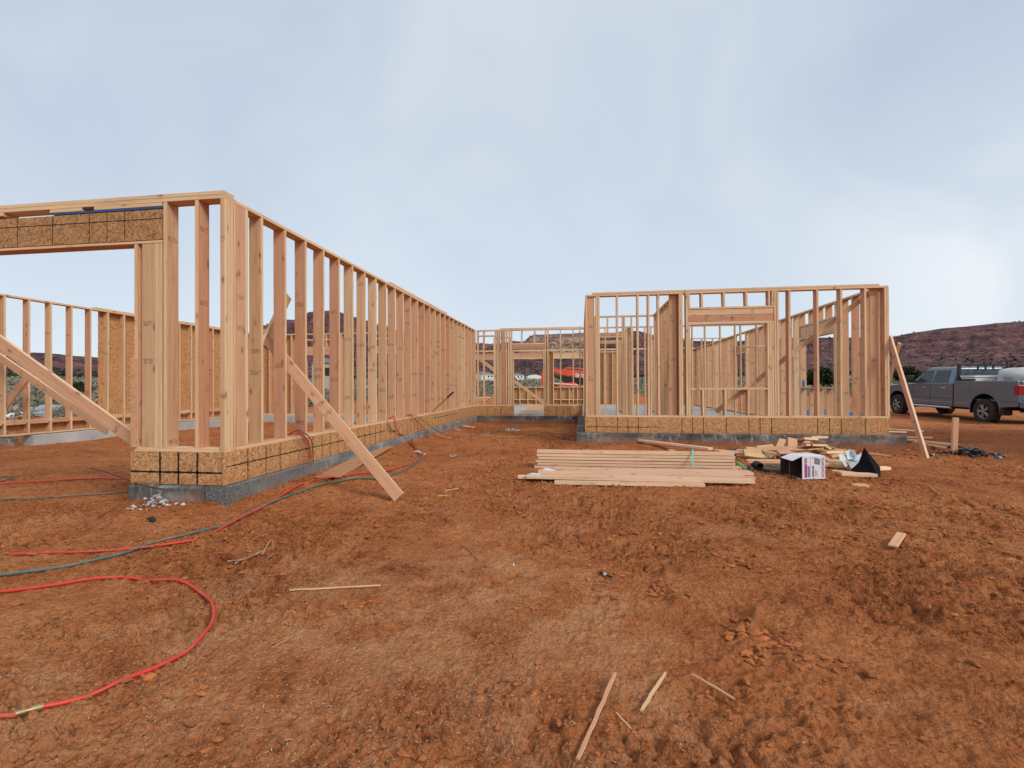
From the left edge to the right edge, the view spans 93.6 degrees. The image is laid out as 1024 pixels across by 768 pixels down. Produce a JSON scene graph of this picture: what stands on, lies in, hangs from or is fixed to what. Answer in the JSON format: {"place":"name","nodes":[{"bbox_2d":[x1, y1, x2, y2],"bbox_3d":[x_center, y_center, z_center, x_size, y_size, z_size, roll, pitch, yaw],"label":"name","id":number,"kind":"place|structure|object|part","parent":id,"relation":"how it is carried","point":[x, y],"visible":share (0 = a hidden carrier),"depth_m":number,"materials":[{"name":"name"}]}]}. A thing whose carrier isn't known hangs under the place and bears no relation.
{"place":"outdoors","nodes":[
{"label":"outdoors","id":0,"kind":"place"},
{"bbox_2d":[1,495,1008,767],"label":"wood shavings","id":1,"kind":"object","parent":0,"point":[363,681],"visible":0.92,"depth_m":1.88},
{"bbox_2d":[0,376,1023,767],"bbox_3d":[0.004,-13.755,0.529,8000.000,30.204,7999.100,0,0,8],"label":"ground","id":2,"kind":"structure","parent":0,"point":[430,552],"depth_m":2.39,"materials":[{"name":"soil"}]},
{"bbox_2d":[0,475,13,480],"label":"coupling","id":3,"kind":"object","parent":2,"relation":"on","point":[7,478],"visible":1,"depth_m":6.18,"materials":[{"name":"grey metal"}]},
{"bbox_2d":[0,712,19,718],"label":"air hose","id":4,"kind":"object","parent":2,"relation":"on","point":[6,715],"visible":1,"depth_m":1.65,"materials":[{"name":"red rubber"}]},
{"bbox_2d":[15,702,44,715],"bbox_3d":[-1.682,1.138,1.677,0.070,0.024,0.023,0,0,-36],"label":"hose coupling","id":5,"kind":"object","parent":4,"relation":"attached to","point":[38,707],"visible":1,"depth_m":1.67,"materials":[{"name":"gold metal"}]},
{"bbox_2d":[6,371,29,410],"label":"brace board","id":6,"kind":"object","parent":2,"relation":"on","point":[19,387],"visible":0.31,"depth_m":9.23,"materials":[{"name":"wood"}]},
{"bbox_2d":[6,412,30,418],"bbox_3d":[-18.137,1.161,17.250,1.250,0.345,0.220,0,0,-24],"label":"white pipe","id":7,"kind":"object","parent":2,"relation":"on","point":[8,415],"visible":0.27,"depth_m":17.26,"materials":[{"name":"paint"}]},
{"bbox_2d":[19,405,62,416],"bbox_3d":[-20.087,1.134,20.691,3.778,0.499,1.786,0,0,8],"label":"tarp mound","id":8,"kind":"object","parent":2,"relation":"on","point":[41,408],"visible":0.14,"depth_m":20.20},
{"bbox_2d":[0,477,124,483],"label":"air hose","id":9,"kind":"object","parent":2,"relation":"on","point":[61,479],"visible":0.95,"depth_m":6.00,"materials":[{"name":"red rubber"}]},
{"bbox_2d":[0,490,128,499],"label":"air hose","id":10,"kind":"object","parent":2,"relation":"on","point":[61,496],"visible":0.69,"depth_m":5.10,"materials":[{"name":"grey rubber"}]},
{"bbox_2d":[73,381,95,392],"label":"juniper tree","id":11,"kind":"object","parent":2,"relation":"on","point":[79,386],"visible":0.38,"depth_m":59.79,"materials":[{"name":"green plant"}]},
{"bbox_2d":[10,539,196,554],"bbox_3d":[-2.860,1.154,3.361,1.126,0.030,0.129,0,0,-14],"label":"air hose","id":12,"kind":"object","parent":2,"relation":"on","point":[93,551],"visible":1,"depth_m":3.31,"materials":[{"name":"red rubber"}]},
{"bbox_2d":[0,576,215,708],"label":"air hose","id":13,"kind":"object","parent":2,"relation":"on","point":[145,671],"visible":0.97,"depth_m":2.29,"materials":[{"name":"red rubber"}]},
{"bbox_2d":[146,516,155,521],"bbox_3d":[-2.924,1.096,3.898,0.092,0.039,0.054,0,0,8],"label":"black debris","id":14,"kind":"object","parent":2,"relation":"on","point":[152,519],"visible":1,"depth_m":3.88,"materials":[{"name":"plastic"}]},
{"bbox_2d":[142,494,185,506],"bbox_3d":[-3.129,1.051,4.313,0.446,0.113,0.155,0,0,-2],"label":"foam debris","id":15,"kind":"object","parent":2,"relation":"on","point":[160,500],"visible":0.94,"depth_m":4.30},
{"bbox_2d":[0,420,422,575],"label":"air hose","id":16,"kind":"object","parent":2,"relation":"on","point":[83,562],"visible":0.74,"depth_m":3.49,"materials":[{"name":"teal rubber"}]},
{"bbox_2d":[227,539,273,563],"bbox_3d":[-1.727,1.175,3.284,0.236,0.090,0.377,0,0,25],"label":"dead root","id":17,"kind":"object","parent":2,"relation":"on","point":[239,560],"visible":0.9,"depth_m":3.23,"materials":[{"name":"brown wood"}]},
{"bbox_2d":[271,635,293,647],"bbox_3d":[-1.014,1.139,2.127,0.012,0.004,0.132,0,-5,19],"label":"twig","id":18,"kind":"object","parent":2,"relation":"on","point":[282,641],"visible":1,"depth_m":2.12,"materials":[{"name":"brown wood"}]},
{"bbox_2d":[209,416,419,534],"bbox_3d":[-1.920,0.866,6.515,1.105,0.617,5.635,0,0,-3],"label":"air hose","id":19,"kind":"object","parent":2,"relation":"on","point":[233,521],"visible":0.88,"depth_m":5.25,"materials":[{"name":"red rubber"}]},
{"bbox_2d":[309,358,328,390],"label":"distant house","id":20,"kind":"structure","parent":2,"relation":"on","point":[326,373],"depth_m":107.03,"materials":[{"name":"beige"}]},
{"bbox_2d":[325,368,328,375],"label":"window","id":21,"kind":"structure","parent":20,"relation":"in","point":[326,369],"depth_m":107.05,"materials":[{"name":"black glass"}]},
{"bbox_2d":[263,328,403,501],"bbox_3d":[-2.054,0.264,5.272,2.696,0.118,0.038,44,-7,19],"label":"brace board","id":22,"kind":"object","parent":2,"relation":"on","point":[383,478],"visible":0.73,"depth_m":5.14,"materials":[{"name":"wood"}]},
{"bbox_2d":[289,584,380,590],"bbox_3d":[-0.981,1.130,2.668,0.492,0.006,0.014,-1,0,-4],"label":"lath","id":23,"kind":"object","parent":2,"relation":"on","point":[334,587],"visible":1,"depth_m":2.66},
{"bbox_2d":[315,446,392,477],"bbox_3d":[-2.187,1.083,6.957,0.304,0.076,2.510,0,0,0],"label":"board scrap","id":24,"kind":"object","parent":2,"relation":"on","point":[346,467],"visible":0.71,"depth_m":6.34,"materials":[{"name":"wood"}]},
{"bbox_2d":[405,414,488,438],"bbox_3d":[-1.497,0.887,10.146,2.271,0.608,0.620,0,0,-43],"label":"power cord","id":25,"kind":"object","parent":2,"relation":"on","point":[442,437],"visible":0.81,"depth_m":10.39,"materials":[{"name":"red rubber"}]},
{"bbox_2d":[0,190,906,506],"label":"house frame","id":26,"kind":"object","parent":2,"relation":"on","point":[164,374],"visible":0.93,"depth_m":8.91,"materials":[{"name":"brown"}]},
{"bbox_2d":[0,353,108,434],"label":"brace board","id":27,"kind":"object","parent":26,"relation":"attached to","point":[39,384],"visible":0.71,"depth_m":8.46,"materials":[{"name":"wood"}]},
{"bbox_2d":[0,335,133,447],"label":"brace board","id":28,"kind":"object","parent":26,"relation":"attached to","point":[69,392],"visible":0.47,"depth_m":4.97,"materials":[{"name":"wood"}]},
{"bbox_2d":[91,468,164,489],"bbox_3d":[-4.437,1.029,5.435,3.732,0.260,0.153,-1,0,43],"label":"steel strip","id":29,"kind":"object","parent":26,"relation":"attached to","point":[137,483],"visible":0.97,"depth_m":4.56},
{"bbox_2d":[263,294,290,348],"bbox_3d":[-2.840,-0.766,5.786,0.038,0.730,0.140,9,-25,6],"label":"brace board","id":30,"kind":"object","parent":26,"relation":"attached to","point":[269,329],"visible":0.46,"depth_m":5.68,"materials":[{"name":"wood"}]},
{"bbox_2d":[287,430,311,458],"bbox_3d":[-2.775,0.772,5.837,0.667,0.445,0.160,0,0,8],"label":"air hose","id":31,"kind":"object","parent":26,"relation":"hanging from","point":[290,433],"visible":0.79,"depth_m":5.77,"materials":[{"name":"red rubber"}]},
{"bbox_2d":[297,429,313,462],"bbox_3d":[-2.763,0.770,5.873,0.677,0.447,0.158,0,0,8],"label":"air hose","id":32,"kind":"object","parent":26,"relation":"hanging from","point":[311,443],"visible":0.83,"depth_m":5.83,"materials":[{"name":"grey rubber"}]},
{"bbox_2d":[432,391,453,410],"bbox_3d":[-1.546,0.395,10.751,0.751,0.466,0.038,-1,0,43],"label":"pry bar","id":33,"kind":"object","parent":26,"relation":"on","point":[449,395],"visible":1,"depth_m":10.71,"materials":[{"name":"yellow metal"}]},
{"bbox_2d":[476,354,496,371],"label":"brace board","id":34,"kind":"object","parent":26,"relation":"attached to","point":[489,366],"visible":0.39,"depth_m":19.32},
{"bbox_2d":[514,379,543,404],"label":"brace board","id":35,"kind":"object","parent":26,"relation":"attached to","point":[529,392],"visible":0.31,"depth_m":21.59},
{"bbox_2d":[890,342,900,383],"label":"brace board","id":36,"kind":"object","parent":26,"relation":"attached to","point":[893,363],"visible":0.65,"depth_m":9.06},
{"bbox_2d":[408,414,500,436],"bbox_3d":[-1.147,0.898,10.929,0.521,0.616,3.656,-1,0,38],"label":"power cord","id":37,"kind":"object","parent":2,"relation":"on","point":[453,435],"visible":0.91,"depth_m":10.83,"materials":[{"name":"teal rubber"}]},
{"bbox_2d":[6,373,922,420],"bbox_3d":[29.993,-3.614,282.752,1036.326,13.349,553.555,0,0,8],"label":"sagebrush","id":38,"kind":"object","parent":2,"relation":"on","point":[15,407],"visible":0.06,"depth_m":68.98,"materials":[{"name":"green plant"}]},
{"bbox_2d":[481,373,493,380],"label":"distant house","id":39,"kind":"structure","parent":2,"relation":"on","point":[489,376],"depth_m":297.00,"materials":[{"name":"white paint"}]},
{"bbox_2d":[407,413,568,437],"bbox_3d":[-0.597,0.902,11.150,4.867,0.646,1.371,0,0,-36],"label":"power cord","id":40,"kind":"object","parent":2,"relation":"on","point":[507,431],"visible":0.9,"depth_m":11.67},
{"bbox_2d":[0,438,1023,767],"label":"dirt clods","id":41,"kind":"object","parent":2,"relation":"on","point":[728,636],"visible":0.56,"depth_m":2.50,"materials":[{"name":"soil"}]},
{"bbox_2d":[514,373,523,379],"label":"distant house","id":42,"kind":"structure","parent":2,"relation":"on","point":[518,376],"depth_m":327.12,"materials":[{"name":"white paint"}]},
{"bbox_2d":[525,375,540,379],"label":"distant house","id":43,"kind":"structure","parent":2,"relation":"on","point":[537,377],"depth_m":326.02,"materials":[{"name":"white paint"}]},
{"bbox_2d":[530,473,540,476],"bbox_3d":[0.272,1.059,5.591,0.120,0.030,0.060,0,0,8],"label":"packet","id":44,"kind":"object","parent":2,"relation":"on","point":[535,474],"visible":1,"depth_m":5.57,"materials":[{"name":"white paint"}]},
{"bbox_2d":[518,475,591,480],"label":"board","id":45,"kind":"object","parent":2,"relation":"on","point":[521,476],"visible":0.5,"depth_m":5.92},
{"bbox_2d":[541,367,582,386],"bbox_3d":[5.473,0.047,37.001,6.500,2.630,2.340,0,0,0],"label":"telehandler","id":46,"kind":"object","parent":2,"relation":"on","point":[567,378],"visible":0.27,"depth_m":36.26,"materials":[{"name":"orange paint"}]},
{"bbox_2d":[576,672,616,760],"bbox_3d":[0.299,1.130,1.659,0.015,0.008,0.442,0,3,27],"label":"lath","id":47,"kind":"object","parent":2,"relation":"on","point":[594,721],"visible":1,"depth_m":1.62,"materials":[{"name":"wood"}]},
{"bbox_2d":[616,712,635,732],"bbox_3d":[0.386,1.151,1.633,0.008,0.004,0.094,0,10,-32],"label":"lath","id":48,"kind":"object","parent":2,"relation":"on","point":[624,721],"visible":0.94,"depth_m":1.64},
{"bbox_2d":[554,480,704,486],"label":"board","id":49,"kind":"object","parent":2,"relation":"on","point":[616,483],"visible":1,"depth_m":5.54,"materials":[{"name":"wood"}]},
{"bbox_2d":[526,474,754,483],"bbox_3d":[1.471,1.118,5.678,2.600,0.038,0.140,0,0,8],"label":"board","id":50,"kind":"object","parent":49,"relation":"on","point":[650,478],"visible":1,"depth_m":5.63,"materials":[{"name":"wood"}]},
{"bbox_2d":[535,464,734,469],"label":"board","id":51,"kind":"object","parent":2,"relation":"on","point":[540,466],"visible":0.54,"depth_m":6.57,"materials":[{"name":"wood"}]},
{"bbox_2d":[538,462,733,468],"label":"board","id":52,"kind":"object","parent":51,"relation":"on","point":[637,465],"visible":0.81,"depth_m":6.52,"materials":[{"name":"wood"}]},
{"bbox_2d":[536,458,734,465],"bbox_3d":[1.654,1.068,6.597,2.640,0.038,0.140,0,0,8],"label":"board","id":53,"kind":"object","parent":52,"relation":"on","point":[638,462],"visible":0.81,"depth_m":6.52,"materials":[{"name":"wood"}]},
{"bbox_2d":[538,456,734,461],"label":"board","id":54,"kind":"object","parent":53,"relation":"on","point":[633,459],"visible":0.81,"depth_m":6.52,"materials":[{"name":"wood"}]},
{"bbox_2d":[537,453,734,458],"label":"board","id":55,"kind":"object","parent":54,"relation":"on","point":[636,456],"visible":0.73,"depth_m":6.52,"materials":[{"name":"wood"}]},
{"bbox_2d":[537,449,734,455],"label":"board","id":56,"kind":"object","parent":55,"relation":"on","point":[700,453],"visible":1,"depth_m":6.54,"materials":[{"name":"wood"}]},
{"bbox_2d":[691,450,694,466],"bbox_3d":[2.379,0.968,6.321,0.036,0.165,0.491,0,0,18],"label":"strap","id":57,"kind":"object","parent":56,"relation":"on","point":[692,458],"visible":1,"depth_m":6.35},
{"bbox_2d":[534,462,741,469],"bbox_3d":[1.714,1.153,6.745,2.820,0.038,0.140,0,0,8],"label":"board","id":58,"kind":"object","parent":2,"relation":"on","point":[736,467],"visible":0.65,"depth_m":6.50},
{"bbox_2d":[640,672,665,711],"bbox_3d":[0.522,1.127,1.766,0.014,0.007,0.257,0,1,36],"label":"lath","id":59,"kind":"object","parent":2,"relation":"on","point":[650,695],"visible":1,"depth_m":1.75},
{"bbox_2d":[637,440,712,449],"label":"board","id":60,"kind":"object","parent":2,"relation":"on","point":[680,445],"visible":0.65,"depth_m":8.38,"materials":[{"name":"wood"}]},
{"bbox_2d":[692,673,734,699],"bbox_3d":[0.748,1.125,1.791,0.009,0.006,0.175,0,1,-34],"label":"lath","id":61,"kind":"object","parent":2,"relation":"on","point":[717,688],"visible":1,"depth_m":1.78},
{"bbox_2d":[713,449,742,453],"bbox_3d":[3.624,1.122,8.012,0.474,0.050,0.575,0,0,8],"label":"board scrap","id":62,"kind":"object","parent":2,"relation":"on","point":[733,451],"visible":0.6,"depth_m":8.01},
{"bbox_2d":[735,461,753,471],"bbox_3d":[3.172,1.151,6.539,0.117,0.127,0.466,0,0,8],"label":"wrapped roll","id":63,"kind":"object","parent":2,"relation":"on","point":[749,468],"visible":0.53,"depth_m":6.47,"materials":[{"name":"green plastic"}]},
{"bbox_2d":[744,475,755,479],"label":"board","id":64,"kind":"object","parent":2,"relation":"on","point":[751,477],"visible":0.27,"depth_m":5.81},
{"bbox_2d":[555,467,753,475],"bbox_3d":[1.757,1.107,6.085,2.420,0.038,0.190,0,0,6],"label":"board","id":65,"kind":"object","parent":64,"relation":"on","point":[747,472],"visible":0.65,"depth_m":6.04,"materials":[{"name":"wood"}]},
{"bbox_2d":[743,449,761,457],"bbox_3d":[3.830,1.104,7.641,0.280,0.140,0.040,0,-27,2],"label":"wood offcut","id":66,"kind":"object","parent":2,"relation":"on","point":[753,451],"visible":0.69,"depth_m":7.64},
{"bbox_2d":[751,461,763,467],"bbox_3d":[3.357,1.105,6.593,0.094,0.111,0.261,0,0,8],"label":"black pipe","id":67,"kind":"object","parent":2,"relation":"on","point":[756,464],"visible":0.95,"depth_m":6.55,"materials":[{"name":"plastic"}]},
{"bbox_2d":[745,452,774,458],"bbox_3d":[3.847,1.123,7.459,0.400,0.040,0.090,6,42,25],"label":"wood offcut","id":68,"kind":"object","parent":2,"relation":"on","point":[754,455],"visible":0.69,"depth_m":7.46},
{"bbox_2d":[764,453,775,458],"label":"wood offcut","id":69,"kind":"object","parent":68,"relation":"on","point":[770,455],"visible":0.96,"depth_m":7.21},
{"bbox_2d":[746,459,779,463],"bbox_3d":[3.616,1.105,6.864,0.500,0.040,0.090,0,5,5],"label":"wood offcut","id":70,"kind":"object","parent":2,"relation":"on","point":[772,461],"visible":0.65,"depth_m":6.83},
{"bbox_2d":[753,464,779,473],"bbox_3d":[3.581,1.152,6.617,0.445,0.075,0.624,0,0,35],"label":"black sheet","id":71,"kind":"object","parent":2,"relation":"on","point":[775,468],"visible":0.45,"depth_m":6.47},
{"bbox_2d":[763,450,777,455],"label":"wood offcut","id":72,"kind":"object","parent":2,"relation":"on","point":[770,452],"visible":0.65,"depth_m":7.62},
{"bbox_2d":[736,446,823,450],"bbox_3d":[4.298,1.040,7.703,1.362,0.094,0.313,0,0,14],"label":"board scrap","id":73,"kind":"object","parent":72,"relation":"on","point":[780,448],"visible":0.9,"depth_m":7.72,"materials":[{"name":"wood"}]},
{"bbox_2d":[796,444,827,449],"bbox_3d":[4.779,1.013,7.701,0.400,0.030,0.280,3,-21,-12],"label":"wood offcut","id":74,"kind":"object","parent":73,"relation":"on","point":[814,445],"visible":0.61,"depth_m":7.60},
{"bbox_2d":[726,448,814,450],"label":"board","id":75,"kind":"object","parent":2,"relation":"on","point":[734,449],"visible":0.23,"depth_m":8.28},
{"bbox_2d":[788,437,797,445],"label":"wood offcut","id":76,"kind":"object","parent":75,"relation":"on","point":[792,441],"visible":0.65,"depth_m":8.13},
{"bbox_2d":[776,438,785,445],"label":"wood offcut","id":77,"kind":"object","parent":2,"relation":"on","point":[781,442],"visible":0.54,"depth_m":8.12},
{"bbox_2d":[776,450,796,455],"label":"wood offcut","id":78,"kind":"object","parent":2,"relation":"on","point":[778,452],"visible":0.42,"depth_m":7.17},
{"bbox_2d":[780,453,824,480],"bbox_3d":[3.654,1.044,6.068,0.432,0.305,0.276,0,0,-5],"label":"carton","id":79,"kind":"object","parent":2,"relation":"on","point":[809,465],"visible":0.99,"depth_m":5.95,"materials":[{"name":"white cardboard"}]},
{"bbox_2d":[796,437,818,442],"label":"wood offcut","id":80,"kind":"object","parent":2,"relation":"on","point":[801,440],"visible":0.65,"depth_m":8.29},
{"bbox_2d":[808,436,827,438],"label":"wood offcut","id":81,"kind":"object","parent":80,"relation":"on","point":[822,437],"visible":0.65,"depth_m":8.35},
{"bbox_2d":[806,364,833,386],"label":"juniper tree","id":82,"kind":"object","parent":2,"relation":"on","point":[826,376],"visible":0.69,"depth_m":93.46,"materials":[{"name":"green plant"}]},
{"bbox_2d":[827,450,845,457],"bbox_3d":[4.947,1.063,7.282,0.320,0.040,0.090,-9,7,-12],"label":"wood offcut","id":83,"kind":"object","parent":2,"relation":"on","point":[834,455],"visible":0.65,"depth_m":7.24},
{"bbox_2d":[820,451,842,454],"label":"wood offcut","id":84,"kind":"object","parent":83,"relation":"on","point":[828,452],"visible":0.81,"depth_m":7.25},
{"bbox_2d":[826,459,847,463],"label":"wood offcut","id":85,"kind":"object","parent":2,"relation":"on","point":[834,460],"visible":0.31,"depth_m":6.89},
{"bbox_2d":[825,462,849,467],"bbox_3d":[4.447,1.126,6.731,0.600,0.040,0.090,3,6,20],"label":"wood offcut","id":86,"kind":"object","parent":2,"relation":"on","point":[831,464],"visible":0.31,"depth_m":6.67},
{"bbox_2d":[830,448,847,450],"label":"wood offcut","id":87,"kind":"object","parent":2,"relation":"on","point":[832,449],"visible":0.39,"depth_m":8.10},
{"bbox_2d":[832,470,849,472],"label":"wood offcut","id":88,"kind":"object","parent":2,"relation":"on","point":[834,471],"visible":0.54,"depth_m":6.36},
{"bbox_2d":[839,449,861,468],"bbox_3d":[4.666,1.061,6.610,0.340,0.295,0.191,0,0,-26],"label":"wrap sheet","id":89,"kind":"object","parent":2,"relation":"on","point":[850,455],"visible":0.85,"depth_m":6.61,"materials":[{"name":"plastic"}]},
{"bbox_2d":[839,472,877,476],"bbox_3d":[4.434,1.160,6.155,0.400,0.040,0.090,0,3,13],"label":"wood offcut","id":90,"kind":"object","parent":2,"relation":"on","point":[856,474],"visible":1,"depth_m":6.12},
{"bbox_2d":[849,483,868,487],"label":"wood offcut","id":91,"kind":"object","parent":2,"relation":"on","point":[859,484],"visible":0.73,"depth_m":5.47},
{"bbox_2d":[851,448,880,476],"bbox_3d":[4.606,1.014,6.253,0.219,0.372,0.328,0,0,-40],"label":"felt sheet","id":92,"kind":"object","parent":2,"relation":"on","point":[867,463],"visible":0.87,"depth_m":6.23,"materials":[{"name":"fabric"}]},
{"bbox_2d":[880,466,890,470],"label":"wood offcut","id":93,"kind":"object","parent":2,"relation":"on","point":[882,468],"visible":0.69,"depth_m":6.49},
{"bbox_2d":[887,532,905,547],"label":"board","id":94,"kind":"object","parent":2,"relation":"on","point":[896,540],"visible":1,"depth_m":3.38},
{"bbox_2d":[889,429,923,431],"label":"board","id":95,"kind":"object","parent":2,"relation":"on","point":[905,430],"visible":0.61,"depth_m":12.61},
{"bbox_2d":[892,365,921,380],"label":"juniper tree","id":96,"kind":"object","parent":2,"relation":"on","point":[909,370],"visible":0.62,"depth_m":118.35,"materials":[{"name":"green plant"}]},
{"bbox_2d":[889,335,928,457],"bbox_3d":[6.801,0.172,8.273,0.039,2.346,0.096,2,-27,9],"label":"brace board","id":97,"kind":"object","parent":2,"relation":"on","point":[915,422],"visible":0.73,"depth_m":8.20,"materials":[{"name":"wood"}]},
{"bbox_2d":[907,441,949,448],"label":"board","id":98,"kind":"object","parent":2,"relation":"on","point":[942,447],"visible":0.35,"depth_m":8.75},
{"bbox_2d":[907,439,950,444],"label":"board","id":99,"kind":"object","parent":98,"relation":"on","point":[930,442],"visible":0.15,"depth_m":9.17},
{"bbox_2d":[950,417,958,453],"bbox_3d":[7.489,0.927,8.128,0.085,0.722,0.038,4,-1,8],"label":"stake","id":100,"kind":"object","parent":2,"relation":"on","point":[954,433],"visible":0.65,"depth_m":8.11,"materials":[{"name":"wood"}]},
{"bbox_2d":[890,364,1023,422],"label":"pickup truck","id":101,"kind":"object","parent":2,"relation":"on","point":[946,390],"visible":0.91,"depth_m":17.33,"materials":[{"name":"grey paint"}]},
{"bbox_3d":[16.352,-0.309,19.017,0.178,0.450,0.840,0,1,7],"label":"side window","id":102,"kind":"part","parent":101,"relation":"part of","materials":[{"name":"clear glass"}]},
{"bbox_3d":[16.253,-0.297,18.153,0.178,0.450,0.740,0,1,7],"label":"side window","id":103,"kind":"part","parent":101,"relation":"part of","materials":[{"name":"black glass"}]},
{"bbox_2d":[960,375,996,380],"bbox_3d":[16.983,-0.005,16.911,1.760,0.590,0.610,0,1,7],"label":"tool box","id":104,"kind":"object","parent":101,"relation":"in","point":[989,378],"visible":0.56,"depth_m":16.70,"materials":[{"name":"white paint"}]},
{"bbox_2d":[996,367,1023,380],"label":"bulk bag","id":105,"kind":"object","parent":101,"relation":"on","point":[1012,374],"visible":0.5,"depth_m":15.67,"materials":[{"name":"fabric"}]},
{"bbox_2d":[929,445,1006,458],"bbox_3d":[7.598,1.139,8.055,1.122,0.192,0.691,0,0,25],"label":"black debris","id":106,"kind":"object","parent":2,"relation":"on","point":[970,451],"visible":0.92,"depth_m":7.95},
{"bbox_2d":[0,0,1023,356],"label":"sky","id":107,"kind":"structure","parent":0,"point":[499,164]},
{"bbox_2d":[6,310,1023,377],"bbox_3d":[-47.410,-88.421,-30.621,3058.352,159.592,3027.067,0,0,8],"label":"hills","id":108,"kind":"structure","parent":0,"point":[998,338],"depth_m":822.09,"materials":[{"name":"soil"}]},
{"bbox_2d":[6,311,1023,379],"bbox_3d":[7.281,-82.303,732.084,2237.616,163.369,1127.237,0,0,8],"label":"juniper woodland","id":109,"kind":"object","parent":108,"relation":"on","point":[62,373],"visible":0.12,"depth_m":668.02,"materials":[{"name":"green plant"}]},
{"bbox_2d":[599,571,611,577],"bbox_3d":[0.556,1.133,2.856,0.016,0.023,0.112,0,0,-25],"label":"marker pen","id":110,"kind":"object","parent":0,"point":[605,574],"visible":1,"depth_m":2.85,"materials":[{"name":"black plastic"}]},
{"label":"wood offcut","id":111,"kind":"object","parent":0,"visible":0},
{"bbox_2d":[756,444,775,451],"bbox_3d":[4.198,1.077,7.943,0.260,0.140,0.040,-6,-39,2],"label":"wood offcut","id":112,"kind":"object","parent":111,"relation":"on","point":[766,445],"visible":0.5,"depth_m":7.96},
{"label":"board","id":113,"kind":"object","parent":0,"visible":0},
{"bbox_2d":[538,469,743,477],"bbox_3d":[1.550,1.107,5.933,2.450,0.038,0.140,0,0,8],"label":"board","id":114,"kind":"object","parent":113,"relation":"on","point":[652,473],"visible":0.81,"depth_m":5.89,"materials":[{"name":"wood"}]}
]}

